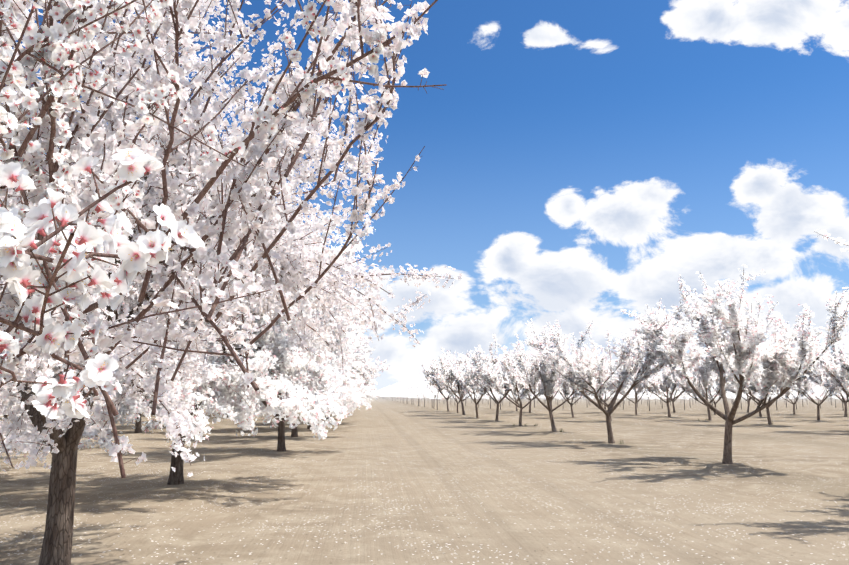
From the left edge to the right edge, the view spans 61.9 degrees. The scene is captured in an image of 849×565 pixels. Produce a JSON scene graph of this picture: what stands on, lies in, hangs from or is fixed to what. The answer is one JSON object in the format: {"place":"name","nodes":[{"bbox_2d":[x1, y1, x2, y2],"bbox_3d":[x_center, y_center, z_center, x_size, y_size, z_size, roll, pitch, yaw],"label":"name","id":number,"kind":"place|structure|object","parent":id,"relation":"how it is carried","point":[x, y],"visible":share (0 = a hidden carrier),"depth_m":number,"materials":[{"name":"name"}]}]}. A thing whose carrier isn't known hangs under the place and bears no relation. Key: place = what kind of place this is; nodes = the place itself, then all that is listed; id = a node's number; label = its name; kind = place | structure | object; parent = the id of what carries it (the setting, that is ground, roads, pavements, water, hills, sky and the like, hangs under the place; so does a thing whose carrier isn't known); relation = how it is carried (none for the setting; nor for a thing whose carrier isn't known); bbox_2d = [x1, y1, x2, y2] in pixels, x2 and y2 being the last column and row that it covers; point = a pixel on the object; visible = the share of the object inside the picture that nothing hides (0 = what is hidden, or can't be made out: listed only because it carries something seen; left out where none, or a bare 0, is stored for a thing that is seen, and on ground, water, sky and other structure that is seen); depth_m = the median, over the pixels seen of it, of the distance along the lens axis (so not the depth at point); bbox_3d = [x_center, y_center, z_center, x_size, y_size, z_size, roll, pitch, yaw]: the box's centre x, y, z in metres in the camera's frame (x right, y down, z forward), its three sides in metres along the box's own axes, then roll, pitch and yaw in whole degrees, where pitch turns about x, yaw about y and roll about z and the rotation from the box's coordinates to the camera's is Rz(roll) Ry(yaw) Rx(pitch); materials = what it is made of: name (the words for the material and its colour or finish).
{"place":"outdoors","nodes":[
{"label":"outdoors","id":0,"kind":"place"},
{"bbox_2d":[0,396,848,564],"bbox_3d":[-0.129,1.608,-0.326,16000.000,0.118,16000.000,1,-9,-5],"label":"ground","id":1,"kind":"structure","parent":0,"point":[386,481],"depth_m":12.46,"materials":[{"name":"soil"}]},
{"bbox_2d":[1,369,63,426],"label":"almond tree","id":2,"kind":"object","parent":1,"relation":"on","point":[14,405],"visible":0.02,"depth_m":17.10,"materials":[{"name":"white plant"}]},
{"bbox_2d":[3,361,156,420],"bbox_3d":[-11.739,2.590,23.669,6.068,5.783,6.049,-5,-10,27],"label":"almond tree","id":3,"kind":"object","parent":1,"relation":"on","point":[148,415],"depth_m":23.37,"materials":[{"name":"white plant"}]},
{"bbox_2d":[115,328,211,432],"bbox_3d":[-12.994,3.152,32.148,6.789,7.344,7.316,-7,-12,38],"label":"almond tree","id":4,"kind":"object","parent":1,"relation":"on","point":[138,427],"depth_m":31.27,"materials":[{"name":"white plant"}]},
{"bbox_2d":[141,344,223,411],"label":"almond tree","id":5,"kind":"object","parent":1,"relation":"on","point":[198,391],"depth_m":37.61,"materials":[{"name":"white plant"}]},
{"bbox_2d":[0,204,375,484],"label":"almond tree","id":6,"kind":"object","parent":1,"relation":"on","point":[276,351],"visible":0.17,"depth_m":12.26,"materials":[{"name":"white plant"}]},
{"bbox_2d":[0,0,446,477],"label":"almond tree","id":7,"kind":"object","parent":1,"relation":"on","point":[40,216],"visible":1,"depth_m":1.98,"materials":[{"name":"white plant"}]},
{"bbox_2d":[0,0,462,564],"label":"almond tree","id":8,"kind":"object","parent":1,"relation":"on","point":[62,446],"visible":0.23,"depth_m":6.55,"materials":[{"name":"white plant"}]},
{"bbox_2d":[155,283,377,450],"bbox_3d":[-4.786,2.345,21.150,5.990,5.441,6.009,-4,-10,25],"label":"almond tree","id":9,"kind":"object","parent":1,"relation":"on","point":[343,399],"visible":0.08,"depth_m":21.15,"materials":[{"name":"white plant"}]},
{"bbox_2d":[202,297,370,436],"bbox_3d":[-5.659,3.067,28.201,6.509,6.249,6.530,-2,-9,14],"label":"almond tree","id":10,"kind":"object","parent":1,"relation":"on","point":[361,389],"visible":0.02,"depth_m":28.16,"materials":[{"name":"white plant"}]},
{"bbox_2d":[260,311,370,428],"bbox_3d":[-5.833,3.890,35.897,7.587,7.062,7.546,8,-12,-41],"label":"almond tree","id":11,"kind":"object","parent":1,"relation":"on","point":[347,382],"visible":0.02,"depth_m":34.95,"materials":[{"name":"white plant"}]},
{"bbox_2d":[329,336,374,411],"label":"almond tree","id":12,"kind":"object","parent":1,"relation":"on","point":[368,350],"depth_m":56.85,"materials":[{"name":"white plant"}]},
{"bbox_2d":[321,333,390,420],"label":"almond tree","id":13,"kind":"object","parent":1,"relation":"on","point":[366,375],"visible":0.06,"depth_m":43.26,"materials":[{"name":"white plant"}]},
{"bbox_2d":[421,355,453,410],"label":"almond tree","id":14,"kind":"object","parent":1,"relation":"on","point":[427,371],"visible":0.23,"depth_m":74.70,"materials":[{"name":"white plant"}]},
{"bbox_2d":[429,375,467,412],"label":"almond tree","id":15,"kind":"object","parent":1,"relation":"on","point":[449,390],"visible":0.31,"depth_m":67.31,"materials":[{"name":"white plant"}]},
{"bbox_2d":[429,347,485,414],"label":"almond tree","id":16,"kind":"object","parent":1,"relation":"on","point":[444,373],"visible":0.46,"depth_m":60.11,"materials":[{"name":"white plant"}]},
{"bbox_2d":[443,351,501,417],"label":"almond tree","id":17,"kind":"object","parent":1,"relation":"on","point":[463,377],"visible":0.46,"depth_m":53.24,"materials":[{"name":"white plant"}]},
{"bbox_2d":[459,334,535,420],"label":"almond tree","id":18,"kind":"object","parent":1,"relation":"on","point":[476,383],"visible":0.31,"depth_m":46.19,"materials":[{"name":"white plant"}]},
{"bbox_2d":[469,341,544,425],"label":"almond tree","id":19,"kind":"object","parent":1,"relation":"on","point":[492,374],"visible":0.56,"depth_m":38.99,"materials":[{"name":"white plant"}]},
{"bbox_2d":[500,381,522,410],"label":"almond tree","id":20,"kind":"object","parent":1,"relation":"on","point":[515,393],"visible":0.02,"depth_m":75.30,"materials":[{"name":"white plant"}]},
{"bbox_2d":[498,362,539,412],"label":"almond tree","id":21,"kind":"object","parent":1,"relation":"on","point":[529,395],"depth_m":68.38,"materials":[{"name":"white plant"}]},
{"bbox_2d":[500,333,602,431],"bbox_3d":[5.670,4.433,32.264,4.803,4.793,4.540,-7,-11,37],"label":"almond tree","id":22,"kind":"object","parent":1,"relation":"on","point":[532,370],"visible":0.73,"depth_m":31.76,"materials":[{"name":"white plant"}]},
{"bbox_2d":[531,350,572,408],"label":"almond tree","id":23,"kind":"object","parent":1,"relation":"on","point":[552,397],"depth_m":61.37,"materials":[{"name":"white plant"}]},
{"bbox_2d":[556,368,589,416],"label":"almond tree","id":24,"kind":"object","parent":1,"relation":"on","point":[566,390],"visible":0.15,"depth_m":53.52,"materials":[{"name":"white plant"}]},
{"bbox_2d":[522,298,692,442],"bbox_3d":[6.480,3.131,25.144,6.087,5.208,4.194,-2,-9,10],"label":"almond tree","id":25,"kind":"object","parent":1,"relation":"on","point":[584,365],"visible":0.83,"depth_m":24.57,"materials":[{"name":"white plant"}]},
{"bbox_2d":[601,384,615,408],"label":"almond tree","id":26,"kind":"object","parent":1,"relation":"on","point":[613,391],"visible":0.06,"depth_m":69.16,"materials":[{"name":"white plant"}]},
{"bbox_2d":[375,369,848,410],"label":"distant trees","id":27,"kind":"object","parent":1,"relation":"on","point":[423,389],"visible":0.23,"depth_m":103.28,"materials":[{"name":"white plant"}]},
{"bbox_2d":[586,365,638,420],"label":"almond tree","id":28,"kind":"object","parent":1,"relation":"on","point":[619,373],"visible":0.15,"depth_m":45.95,"materials":[{"name":"white plant"}]},
{"bbox_2d":[602,362,658,414],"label":"almond tree","id":29,"kind":"object","parent":1,"relation":"on","point":[638,388],"visible":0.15,"depth_m":61.11,"materials":[{"name":"white plant"}]},
{"bbox_2d":[631,356,705,416],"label":"almond tree","id":30,"kind":"object","parent":1,"relation":"on","point":[667,382],"visible":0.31,"depth_m":53.93,"materials":[{"name":"white plant"}]},
{"bbox_2d":[657,365,695,411],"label":"almond tree","id":31,"kind":"object","parent":1,"relation":"on","point":[662,387],"visible":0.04,"depth_m":68.52,"materials":[{"name":"white plant"}]},
{"bbox_2d":[669,352,732,420],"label":"almond tree","id":32,"kind":"object","parent":1,"relation":"on","point":[705,377],"visible":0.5,"depth_m":47.37,"materials":[{"name":"white plant"}]},
{"bbox_2d":[696,371,734,414],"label":"almond tree","id":33,"kind":"object","parent":1,"relation":"on","point":[728,386],"visible":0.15,"depth_m":62.16,"materials":[{"name":"white plant"}]},
{"bbox_2d":[620,264,848,463],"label":"almond tree","id":34,"kind":"object","parent":1,"relation":"on","point":[671,341],"visible":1,"depth_m":16.26,"materials":[{"name":"white plant"}]},
{"bbox_2d":[730,364,760,411],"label":"almond tree","id":35,"kind":"object","parent":1,"relation":"on","point":[735,391],"visible":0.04,"depth_m":69.86,"materials":[{"name":"white plant"}]},
{"bbox_2d":[728,379,779,416],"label":"almond tree","id":36,"kind":"object","parent":1,"relation":"on","point":[753,399],"visible":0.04,"depth_m":54.88,"materials":[{"name":"white plant"}]},
{"bbox_2d":[704,340,819,424],"bbox_3d":[19.507,5.543,40.341,6.282,5.187,4.377,-1,-9,9],"label":"almond tree","id":37,"kind":"object","parent":1,"relation":"on","point":[732,378],"visible":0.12,"depth_m":39.86,"materials":[{"name":"white plant"}]},
{"bbox_2d":[771,379,816,413],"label":"almond tree","id":38,"kind":"object","parent":1,"relation":"on","point":[808,384],"visible":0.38,"depth_m":62.23,"materials":[{"name":"white plant"}]},
{"bbox_2d":[791,361,848,419],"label":"almond tree","id":39,"kind":"object","parent":1,"relation":"on","point":[821,374],"visible":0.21,"depth_m":47.37,"materials":[{"name":"white plant"}]},
{"bbox_2d":[796,322,848,396],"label":"almond tree","id":40,"kind":"object","parent":1,"relation":"on","point":[829,363],"visible":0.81,"depth_m":32.99,"materials":[{"name":"white plant"}]},
{"bbox_2d":[807,365,848,416],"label":"almond tree","id":41,"kind":"object","parent":1,"relation":"on","point":[811,377],"visible":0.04,"depth_m":56.10,"materials":[{"name":"white plant"}]},
{"bbox_2d":[814,229,848,251],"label":"almond tree","id":42,"kind":"object","parent":1,"relation":"on","point":[840,241],"visible":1,"depth_m":10.43,"materials":[{"name":"white plant"}]},
{"bbox_2d":[2,0,848,395],"label":"sky","id":43,"kind":"structure","parent":0,"point":[580,158],"materials":[{"name":"blue"}]},
{"bbox_2d":[512,416,773,443],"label":"weedy grass","id":44,"kind":"structure","parent":0,"point":[618,442],"depth_m":38.95,"materials":[{"name":"green plant"}]}
]}

